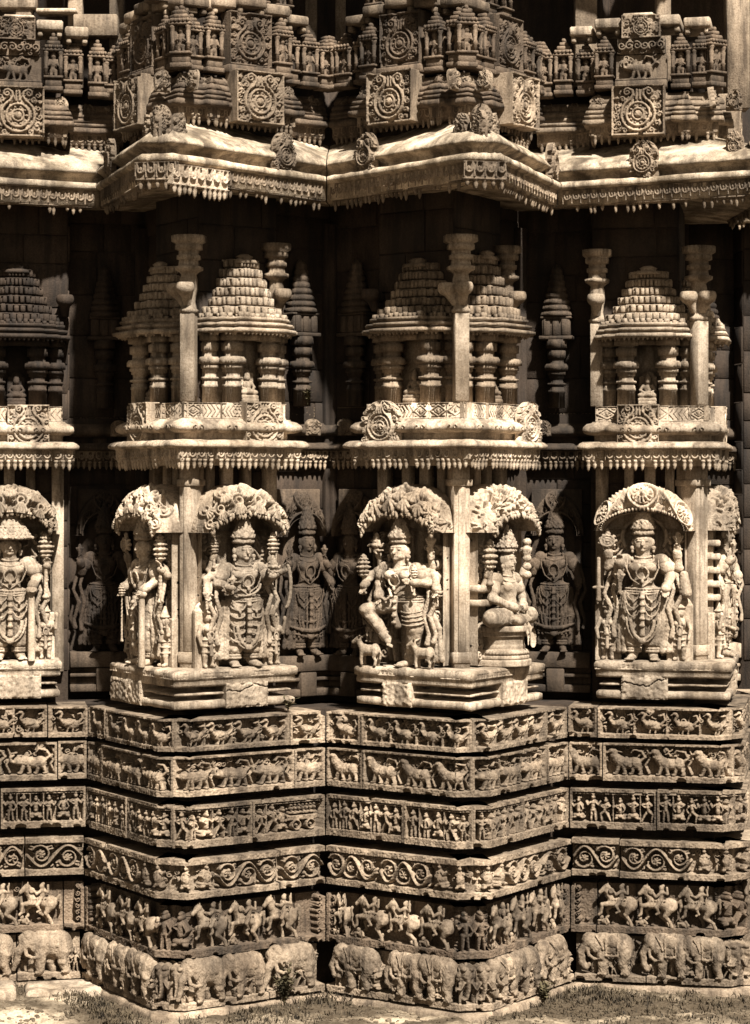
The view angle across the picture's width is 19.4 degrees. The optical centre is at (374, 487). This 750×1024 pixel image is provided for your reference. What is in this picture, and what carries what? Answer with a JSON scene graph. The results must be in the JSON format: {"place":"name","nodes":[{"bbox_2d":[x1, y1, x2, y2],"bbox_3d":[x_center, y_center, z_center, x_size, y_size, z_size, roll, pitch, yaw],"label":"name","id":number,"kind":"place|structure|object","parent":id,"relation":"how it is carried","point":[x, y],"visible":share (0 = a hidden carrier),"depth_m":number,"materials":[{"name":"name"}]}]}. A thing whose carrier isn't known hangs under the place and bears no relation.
{"place":"outdoors","nodes":[
{"label":"outdoors","id":0,"kind":"place"},
{"bbox_2d":[0,979,749,1023],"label":"ground","id":1,"kind":"structure","parent":0,"point":[31,1002],"depth_m":13.42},
{"bbox_2d":[272,962,297,1002],"bbox_3d":[-0.571,3.097,13.693,0.209,0.280,0.188,0,0,11],"label":"weed plant","id":2,"kind":"object","parent":1,"relation":"on","point":[283,989],"visible":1,"depth_m":13.68,"materials":[{"name":"green plant"}]},
{"bbox_2d":[0,172,749,982],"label":"temple wall","id":3,"kind":"structure","parent":1,"relation":"on","point":[62,250],"depth_m":14.64,"materials":[{"name":"stone"}]},
{"bbox_2d":[0,404,78,470],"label":"cornice","id":4,"kind":"structure","parent":3,"relation":"attached to","point":[31,435],"depth_m":14.39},
{"bbox_2d":[0,264,69,406],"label":"miniature pavilion","id":5,"kind":"structure","parent":4,"relation":"on","point":[34,338],"depth_m":14.51,"materials":[{"name":"stone"}]},
{"bbox_2d":[56,294,73,317],"bbox_3d":[-2.071,-1.214,14.616,0.120,0.145,0.187,0,0,-11],"label":"carved pilaster","id":6,"kind":"object","parent":3,"relation":"attached to","point":[64,302],"visible":1,"depth_m":14.55,"materials":[{"name":"stone"}]},
{"bbox_2d":[0,140,140,215],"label":"eave","id":7,"kind":"object","parent":3,"relation":"attached to","point":[40,176],"visible":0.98,"depth_m":14.34,"materials":[{"name":"stone"}]},
{"bbox_2d":[0,85,122,153],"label":"parapet block","id":8,"kind":"structure","parent":7,"relation":"on","point":[32,114],"depth_m":14.42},
{"bbox_2d":[0,16,41,85],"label":"medallion block","id":9,"kind":"structure","parent":8,"relation":"on","point":[20,61],"depth_m":14.38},
{"bbox_2d":[43,33,63,93],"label":"figure niche","id":10,"kind":"object","parent":8,"relation":"on","point":[53,51],"visible":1,"depth_m":14.42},
{"bbox_2d":[63,39,83,96],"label":"figure niche","id":11,"kind":"object","parent":8,"relation":"on","point":[73,55],"visible":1,"depth_m":14.57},
{"bbox_2d":[3,14,88,45],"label":"capping stones","id":12,"kind":"object","parent":11,"relation":"on","point":[45,29],"visible":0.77,"depth_m":14.51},
{"bbox_2d":[87,40,107,99],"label":"figure niche","id":13,"kind":"object","parent":8,"relation":"on","point":[97,65],"visible":1,"depth_m":14.60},
{"bbox_2d":[69,650,126,691],"bbox_3d":[-1.836,1.240,14.859,0.470,0.269,0.215,0,0,-10],"label":"recess pedestal","id":14,"kind":"object","parent":3,"relation":"attached to","point":[89,671],"visible":0.54,"depth_m":14.75,"materials":[{"name":"stone"}]},
{"bbox_2d":[72,489,132,652],"bbox_3d":[-1.834,0.558,14.818,0.439,1.102,0.234,0,0,-10],"label":"deity statue","id":15,"kind":"object","parent":14,"relation":"on","point":[101,574],"visible":0.84,"depth_m":14.75,"materials":[{"name":"stone"}]},
{"bbox_2d":[87,265,120,407],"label":"spired pavilion","id":16,"kind":"structure","parent":3,"relation":"attached to","point":[104,317],"depth_m":14.80,"materials":[{"name":"stone"}]},
{"bbox_2d":[69,409,147,470],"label":"recess cornice","id":17,"kind":"structure","parent":3,"relation":"attached to","point":[97,452],"depth_m":14.86,"materials":[{"name":"stone"}]},
{"bbox_2d":[110,662,297,710],"bbox_3d":[-1.107,1.251,14.068,0.899,0.251,0.896,0,0,-33],"label":"statue pedestal","id":18,"kind":"object","parent":3,"relation":"attached to","point":[222,686],"visible":0.99,"depth_m":13.75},
{"bbox_2d":[112,483,179,667],"bbox_3d":[-1.427,0.551,13.996,0.371,1.169,0.676,0,0,-33],"label":"deity statue","id":19,"kind":"object","parent":18,"relation":"on","point":[148,515],"visible":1,"depth_m":13.84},
{"bbox_2d":[191,483,292,668],"bbox_3d":[-0.856,0.552,13.860,0.678,1.167,0.382,0,0,-33],"label":"deity statue","id":20,"kind":"object","parent":18,"relation":"on","point":[235,615],"visible":1,"depth_m":13.77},
{"bbox_2d":[108,401,309,470],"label":"cornice","id":21,"kind":"structure","parent":3,"relation":"attached to","point":[180,435],"depth_m":13.84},
{"bbox_2d":[112,262,180,402],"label":"miniature pavilion","id":22,"kind":"structure","parent":21,"relation":"on","point":[149,329],"depth_m":14.08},
{"bbox_2d":[166,234,206,401],"bbox_3d":[-1.174,-1.063,13.772,0.231,1.045,0.240,0,0,-33],"label":"carved pilaster","id":23,"kind":"object","parent":21,"relation":"on","point":[188,268],"visible":1,"depth_m":13.73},
{"bbox_2d":[197,254,297,403],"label":"miniature pavilion","id":24,"kind":"structure","parent":21,"relation":"on","point":[245,332],"depth_m":13.96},
{"bbox_2d":[261,242,291,378],"bbox_3d":[-0.628,-1.063,14.206,0.179,1.045,0.236,0,0,-33],"label":"carved pilaster","id":25,"kind":"object","parent":21,"relation":"on","point":[275,255],"visible":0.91,"depth_m":14.17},
{"bbox_2d":[96,104,328,213],"bbox_3d":[-1.063,-2.072,14.429,1.536,0.652,2.702,0,0,0],"label":"eave","id":26,"kind":"object","parent":3,"relation":"attached to","point":[168,155],"visible":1,"depth_m":13.61,"materials":[{"name":"stone"}]},
{"bbox_2d":[112,68,327,146],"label":"parapet block","id":27,"kind":"structure","parent":26,"relation":"on","point":[271,102],"depth_m":13.79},
{"bbox_2d":[111,38,122,92],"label":"figure niche","id":28,"kind":"object","parent":27,"relation":"on","point":[114,52],"visible":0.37,"depth_m":14.58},
{"bbox_2d":[118,30,130,76],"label":"figure niche","id":29,"kind":"object","parent":27,"relation":"on","point":[124,44],"visible":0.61,"depth_m":14.21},
{"bbox_2d":[127,14,171,76],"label":"medallion block","id":30,"kind":"structure","parent":27,"relation":"on","point":[143,46],"depth_m":13.96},
{"bbox_2d":[153,15,178,74],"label":"figure niche","id":31,"kind":"object","parent":27,"relation":"on","point":[160,30],"visible":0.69,"depth_m":13.78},
{"bbox_2d":[164,6,179,69],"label":"figure niche","id":32,"kind":"object","parent":27,"relation":"on","point":[176,8],"visible":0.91,"depth_m":13.68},
{"bbox_2d":[168,5,193,70],"bbox_3d":[-1.202,-2.806,13.630,0.145,0.392,0.131,0,0,12],"label":"figure niche","id":33,"kind":"object","parent":27,"relation":"on","point":[181,57],"visible":1,"depth_m":13.59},
{"bbox_2d":[178,14,204,71],"bbox_3d":[-1.147,-2.781,13.666,0.139,0.352,0.125,0,0,-33],"label":"figure niche","id":34,"kind":"object","parent":27,"relation":"on","point":[196,28],"visible":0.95,"depth_m":13.64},
{"bbox_2d":[200,12,225,75],"bbox_3d":[-1.021,-2.797,13.748,0.139,0.385,0.125,0,0,-34],"label":"figure niche","id":35,"kind":"object","parent":27,"relation":"on","point":[212,62],"visible":1,"depth_m":13.72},
{"bbox_2d":[218,10,274,76],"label":"medallion block","id":36,"kind":"structure","parent":27,"relation":"on","point":[247,44],"depth_m":13.84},
{"bbox_2d":[271,18,293,80],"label":"figure niche","id":37,"kind":"object","parent":27,"relation":"on","point":[281,33],"visible":0.99,"depth_m":13.99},
{"bbox_2d":[284,37,300,86],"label":"figure niche","id":38,"kind":"object","parent":27,"relation":"on","point":[294,80],"visible":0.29,"depth_m":14.18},
{"bbox_2d":[161,0,308,33],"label":"capping stones","id":39,"kind":"object","parent":38,"relation":"on","point":[298,23],"visible":0.69,"depth_m":13.91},
{"bbox_2d":[295,30,320,89],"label":"figure niche","id":40,"kind":"object","parent":27,"relation":"on","point":[307,77],"visible":1,"depth_m":14.26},
{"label":"figure niche","id":41,"kind":"object","parent":27,"relation":"on","visible":0},
{"bbox_2d":[119,0,225,39],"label":"capping stones","id":42,"kind":"object","parent":41,"relation":"on","point":[142,9],"visible":0.48,"depth_m":13.95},
{"bbox_2d":[283,260,320,405],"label":"spired pavilion","id":43,"kind":"structure","parent":3,"relation":"attached to","point":[301,311],"depth_m":14.44,"materials":[{"name":"stone"}]},
{"bbox_2d":[275,653,331,696],"bbox_3d":[-0.491,1.240,14.499,0.470,0.269,0.215,0,0,-33],"label":"recess pedestal","id":44,"kind":"object","parent":3,"relation":"attached to","point":[312,676],"visible":0.66,"depth_m":14.41,"materials":[{"name":"stone"}]},
{"bbox_2d":[277,489,335,656],"bbox_3d":[-0.474,0.559,14.463,0.439,1.102,0.234,0,0,-33],"label":"deity statue","id":45,"kind":"object","parent":44,"relation":"on","point":[305,612],"visible":0.91,"depth_m":14.41,"materials":[{"name":"stone"}]},
{"bbox_2d":[280,407,376,469],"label":"recess cornice","id":46,"kind":"structure","parent":3,"relation":"attached to","point":[318,453],"depth_m":14.56,"materials":[{"name":"stone"}]},
{"bbox_2d":[325,653,379,696],"bbox_3d":[-0.122,1.240,14.495,0.470,0.269,0.215,0,0,34],"label":"recess pedestal","id":47,"kind":"object","parent":3,"relation":"attached to","point":[343,681],"visible":0.57,"depth_m":14.41,"materials":[{"name":"stone"}]},
{"bbox_2d":[321,489,377,656],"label":"deity statue","id":48,"kind":"object","parent":47,"relation":"on","point":[346,626],"visible":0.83,"depth_m":14.41,"materials":[{"name":"stone"}]},
{"bbox_2d":[336,260,375,405],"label":"spired pavilion","id":49,"kind":"structure","parent":3,"relation":"attached to","point":[356,314],"depth_m":14.44,"materials":[{"name":"stone"}]},
{"bbox_2d":[362,289,383,311],"bbox_3d":[-0.009,-1.214,14.191,0.120,0.145,0.187,0,0,34],"label":"carved pilaster","id":50,"kind":"object","parent":3,"relation":"attached to","point":[373,298],"visible":1,"depth_m":14.14,"materials":[{"name":"stone"}]},
{"bbox_2d":[0,769,749,848],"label":"narrative frieze","id":51,"kind":"object","parent":3,"relation":"attached to","point":[498,820],"visible":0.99,"depth_m":13.88,"materials":[{"name":"stone"}]},
{"bbox_2d":[0,819,749,899],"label":"vine scroll frieze","id":52,"kind":"object","parent":3,"relation":"attached to","point":[154,871],"visible":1,"depth_m":13.85,"materials":[{"name":"stone"}]},
{"bbox_2d":[0,726,749,796],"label":"beast frieze","id":53,"kind":"object","parent":3,"relation":"attached to","point":[197,774],"visible":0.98,"depth_m":13.90,"materials":[{"name":"stone"}]},
{"bbox_2d":[0,689,749,752],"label":"goose frieze","id":54,"kind":"object","parent":3,"relation":"attached to","point":[168,730],"visible":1,"depth_m":13.95,"materials":[{"name":"stone"}]},
{"bbox_2d":[0,657,61,698],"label":"statue pedestal","id":55,"kind":"object","parent":54,"relation":"on","point":[21,679],"visible":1,"depth_m":14.31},
{"bbox_2d":[0,484,57,660],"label":"deity statue","id":56,"kind":"object","parent":55,"relation":"on","point":[28,617],"visible":1,"depth_m":14.34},
{"bbox_2d":[0,0,749,151],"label":"gallery","id":57,"kind":"object","parent":3,"relation":"on","point":[549,23],"visible":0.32,"depth_m":15.12,"materials":[{"name":"stone"}]},
{"bbox_2d":[104,45,116,99],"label":"figure niche","id":58,"kind":"object","parent":57,"relation":"attached to","point":[111,75],"visible":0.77,"depth_m":14.62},
{"bbox_2d":[312,36,334,90],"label":"figure niche","id":59,"kind":"object","parent":57,"relation":"attached to","point":[322,79],"visible":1,"depth_m":14.31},
{"bbox_2d":[318,36,341,92],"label":"figure niche","id":60,"kind":"object","parent":57,"relation":"attached to","point":[332,42],"visible":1,"depth_m":14.31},
{"bbox_2d":[492,0,513,15],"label":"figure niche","id":61,"kind":"object","parent":57,"relation":"attached to","point":[503,8],"visible":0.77,"depth_m":14.42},
{"bbox_2d":[327,103,560,215],"bbox_3d":[0.453,-2.089,14.408,1.525,0.621,2.700,0,0,0],"label":"eave","id":62,"kind":"object","parent":3,"relation":"attached to","point":[478,155],"visible":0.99,"depth_m":13.62,"materials":[{"name":"stone"}]},
{"bbox_2d":[328,68,544,148],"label":"parapet block","id":63,"kind":"structure","parent":62,"relation":"on","point":[386,101],"depth_m":13.79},
{"bbox_2d":[333,33,359,90],"bbox_3d":[-0.190,-2.786,14.284,0.139,0.357,0.125,0,0,34],"label":"figure niche","id":64,"kind":"object","parent":63,"relation":"on","point":[345,78],"visible":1,"depth_m":14.26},
{"bbox_2d":[352,34,366,85],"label":"figure niche","id":65,"kind":"object","parent":63,"relation":"on","point":[356,71],"visible":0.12,"depth_m":14.18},
{"bbox_2d":[358,23,380,81],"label":"figure niche","id":66,"kind":"object","parent":63,"relation":"on","point":[369,37],"visible":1,"depth_m":13.99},
{"bbox_2d":[376,9,430,75],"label":"medallion block","id":67,"kind":"structure","parent":63,"relation":"on","point":[402,40],"depth_m":13.83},
{"bbox_2d":[345,0,489,33],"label":"capping stones","id":68,"kind":"object","parent":67,"relation":"on","point":[372,13],"visible":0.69,"depth_m":13.86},
{"bbox_2d":[423,12,448,74],"bbox_3d":[0.383,-2.795,13.732,0.139,0.378,0.124,0,0,32],"label":"figure niche","id":69,"kind":"object","parent":63,"relation":"on","point":[437,59],"visible":0.99,"depth_m":13.71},
{"bbox_2d":[445,7,465,67],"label":"figure niche","id":70,"kind":"object","parent":63,"relation":"on","point":[450,25],"visible":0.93,"depth_m":13.62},
{"bbox_2d":[454,4,478,69],"bbox_3d":[0.565,-2.806,13.607,0.145,0.392,0.130,0,0,-10],"label":"figure niche","id":71,"kind":"object","parent":63,"relation":"on","point":[466,57],"visible":1,"depth_m":13.57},
{"bbox_2d":[459,13,484,71],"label":"figure niche","id":72,"kind":"object","parent":63,"relation":"on","point":[480,56],"visible":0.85,"depth_m":13.67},
{"bbox_2d":[471,13,497,75],"bbox_3d":[0.691,-2.798,13.790,0.125,0.385,0.139,0,0,37],"label":"figure niche","id":73,"kind":"object","parent":63,"relation":"on","point":[490,29],"visible":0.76,"depth_m":13.77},
{"bbox_2d":[487,13,525,75],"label":"medallion block","id":74,"kind":"structure","parent":63,"relation":"on","point":[509,53],"depth_m":13.94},
{"bbox_2d":[523,31,536,77],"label":"figure niche","id":75,"kind":"object","parent":63,"relation":"on","point":[529,45],"visible":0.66,"depth_m":14.17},
{"bbox_2d":[528,37,542,92],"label":"figure niche","id":76,"kind":"object","parent":63,"relation":"on","point":[537,53],"visible":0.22,"depth_m":14.52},
{"bbox_2d":[343,400,547,470],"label":"cornice","id":77,"kind":"structure","parent":3,"relation":"attached to","point":[475,435],"depth_m":13.84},
{"bbox_2d":[362,258,470,402],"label":"miniature pavilion","id":78,"kind":"structure","parent":77,"relation":"on","point":[409,332],"depth_m":13.92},
{"bbox_2d":[438,233,477,401],"bbox_3d":[0.536,-1.063,13.749,0.240,1.045,0.231,0,0,35],"label":"carved pilaster","id":79,"kind":"object","parent":77,"relation":"on","point":[456,291],"visible":1,"depth_m":13.70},
{"bbox_2d":[468,250,535,404],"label":"miniature pavilion","id":80,"kind":"structure","parent":77,"relation":"on","point":[499,329],"depth_m":14.00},
{"bbox_2d":[493,245,525,307],"bbox_3d":[0.885,-1.063,14.375,0.238,1.045,0.181,0,0,35],"label":"carved pilaster","id":81,"kind":"object","parent":77,"relation":"on","point":[507,256],"visible":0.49,"depth_m":14.33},
{"bbox_2d":[354,662,544,711],"bbox_3d":[0.484,1.251,14.047,0.897,0.252,0.898,0,0,34],"label":"statue pedestal","id":82,"kind":"object","parent":3,"relation":"attached to","point":[472,688],"visible":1,"depth_m":13.74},
{"bbox_2d":[352,482,453,668],"bbox_3d":[0.207,0.547,13.870,0.676,1.168,0.362,0,0,34],"label":"deity statue","id":83,"kind":"object","parent":82,"relation":"on","point":[405,613],"visible":1,"depth_m":13.78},
{"bbox_2d":[469,484,541,666],"bbox_3d":[0.810,0.551,13.960,0.395,1.156,0.676,0,0,35],"label":"deity statue","id":84,"kind":"object","parent":82,"relation":"on","point":[503,615],"visible":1,"depth_m":13.82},
{"bbox_2d":[508,409,591,470],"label":"recess cornice","id":85,"kind":"structure","parent":3,"relation":"attached to","point":[562,443],"depth_m":14.83,"materials":[{"name":"stone"}]},
{"bbox_2d":[539,265,574,407],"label":"spired pavilion","id":86,"kind":"structure","parent":3,"relation":"attached to","point":[556,317],"depth_m":14.76,"materials":[{"name":"stone"}]},
{"bbox_2d":[527,650,591,692],"bbox_3d":[1.232,1.240,14.819,0.470,0.269,0.215,0,0,12],"label":"recess pedestal","id":87,"kind":"object","parent":3,"relation":"attached to","point":[569,671],"visible":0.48,"depth_m":14.72,"materials":[{"name":"stone"}]},
{"bbox_2d":[524,489,586,652],"bbox_3d":[1.218,0.558,14.780,0.439,1.102,0.234,0,0,12],"label":"deity statue","id":88,"kind":"object","parent":87,"relation":"on","point":[557,584],"visible":0.96,"depth_m":14.72,"materials":[{"name":"stone"}]},
{"bbox_2d":[522,130,749,229],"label":"eave","id":89,"kind":"object","parent":3,"relation":"attached to","point":[702,180],"visible":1,"depth_m":14.16,"materials":[{"name":"stone"}]},
{"bbox_2d":[536,84,741,152],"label":"parapet block","id":90,"kind":"structure","parent":89,"relation":"on","point":[637,112],"depth_m":14.27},
{"bbox_2d":[535,41,547,94],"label":"figure niche","id":91,"kind":"object","parent":90,"relation":"on","point":[540,47],"visible":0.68,"depth_m":14.56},
{"bbox_2d":[534,42,553,99],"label":"figure niche","id":92,"kind":"object","parent":90,"relation":"on","point":[548,88],"visible":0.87,"depth_m":14.58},
{"bbox_2d":[553,38,574,96],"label":"figure niche","id":93,"kind":"object","parent":90,"relation":"on","point":[563,58],"visible":1,"depth_m":14.56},
{"bbox_2d":[575,42,595,96],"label":"figure niche","id":94,"kind":"object","parent":90,"relation":"on","point":[585,81],"visible":1,"depth_m":14.53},
{"bbox_2d":[570,12,712,44],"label":"capping stones","id":95,"kind":"object","parent":94,"relation":"on","point":[670,24],"visible":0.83,"depth_m":14.39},
{"bbox_2d":[593,36,615,91],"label":"figure niche","id":96,"kind":"object","parent":90,"relation":"on","point":[604,54],"visible":0.99,"depth_m":14.38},
{"bbox_2d":[615,14,667,90],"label":"medallion block","id":97,"kind":"structure","parent":90,"relation":"on","point":[642,57],"depth_m":14.33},
{"bbox_2d":[670,33,691,90],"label":"figure niche","id":98,"kind":"object","parent":90,"relation":"on","point":[680,52],"visible":1,"depth_m":14.27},
{"bbox_2d":[691,32,709,88],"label":"figure niche","id":99,"kind":"object","parent":90,"relation":"on","point":[699,59],"visible":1,"depth_m":14.24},
{"bbox_2d":[700,27,726,87],"bbox_3d":[2.207,-2.806,14.262,0.145,0.392,0.130,0,0,-33],"label":"figure niche","id":100,"kind":"object","parent":90,"relation":"on","point":[715,75],"visible":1,"depth_m":14.23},
{"bbox_2d":[577,404,732,471],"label":"cornice","id":101,"kind":"structure","parent":3,"relation":"attached to","point":[642,436],"depth_m":14.32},
{"bbox_2d":[582,249,611,406],"bbox_3d":[1.478,-1.063,14.584,0.190,1.045,0.242,0,0,12],"label":"carved pilaster","id":102,"kind":"object","parent":101,"relation":"on","point":[597,262],"visible":1,"depth_m":14.56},
{"bbox_2d":[594,266,691,405],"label":"miniature pavilion","id":103,"kind":"structure","parent":101,"relation":"on","point":[644,336],"depth_m":14.43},
{"bbox_2d":[680,245,716,405],"bbox_3d":[2.125,-1.063,14.381,0.240,1.045,0.230,0,0,12],"label":"carved pilaster","id":104,"kind":"object","parent":101,"relation":"on","point":[698,299],"visible":1,"depth_m":14.34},
{"bbox_2d":[681,280,730,406],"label":"miniature pavilion","id":105,"kind":"structure","parent":101,"relation":"on","point":[718,335],"depth_m":14.68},
{"bbox_2d":[594,654,738,699],"bbox_3d":[1.961,1.250,14.636,0.900,0.252,0.896,0,0,12],"label":"statue pedestal","id":106,"kind":"object","parent":3,"relation":"on","point":[716,678],"visible":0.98,"depth_m":14.23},
{"bbox_2d":[593,483,693,661],"bbox_3d":[1.767,0.550,14.379,0.676,1.171,0.345,0,0,12],"label":"deity statue","id":107,"kind":"object","parent":106,"relation":"on","point":[643,607],"visible":1,"depth_m":14.29,"materials":[{"name":"stone"}]},
{"bbox_2d":[708,484,740,658],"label":"deity statue","id":108,"kind":"object","parent":106,"relation":"on","point":[724,520],"visible":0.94,"depth_m":14.47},
{"bbox_2d":[706,281,723,390],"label":"spired pavilion","id":109,"kind":"structure","parent":3,"relation":"attached to","point":[713,305],"depth_m":15.59,"materials":[{"name":"stone"}]},
{"bbox_2d":[710,420,737,470],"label":"recess cornice","id":110,"kind":"structure","parent":3,"relation":"attached to","point":[732,435],"depth_m":15.69,"materials":[{"name":"stone"}]},
{"bbox_2d":[728,642,740,680],"bbox_3d":[2.358,1.240,15.636,0.470,0.269,0.215,0,0,-10],"label":"recess pedestal","id":111,"kind":"object","parent":3,"relation":"attached to","point":[735,646],"visible":0.14,"depth_m":15.57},
{"bbox_2d":[728,489,743,641],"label":"deity statue","id":112,"kind":"object","parent":111,"relation":"on","point":[737,571],"visible":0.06,"depth_m":15.58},
{"bbox_2d":[0,971,749,1023],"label":"footing course","id":113,"kind":"object","parent":1,"relation":"on","point":[42,987],"visible":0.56,"depth_m":13.81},
{"bbox_2d":[0,928,749,1010],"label":"elephant frieze","id":114,"kind":"object","parent":113,"relation":"on","point":[382,973],"visible":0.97,"depth_m":13.76,"materials":[{"name":"stone"}]},
{"bbox_2d":[0,877,749,958],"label":"horsemen frieze","id":115,"kind":"object","parent":114,"relation":"on","point":[481,928],"visible":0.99,"depth_m":13.89,"materials":[{"name":"stone"}]},
{"bbox_2d":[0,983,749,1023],"bbox_3d":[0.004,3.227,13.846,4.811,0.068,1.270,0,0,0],"label":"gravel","id":116,"kind":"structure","parent":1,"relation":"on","point":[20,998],"depth_m":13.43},
{"bbox_2d":[537,979,551,1002],"bbox_3d":[1.066,3.172,13.788,0.102,0.161,0.156,0,0,39],"label":"weed plant","id":117,"kind":"object","parent":1,"relation":"on","point":[544,990],"visible":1,"depth_m":13.79,"materials":[{"name":"green plant"}]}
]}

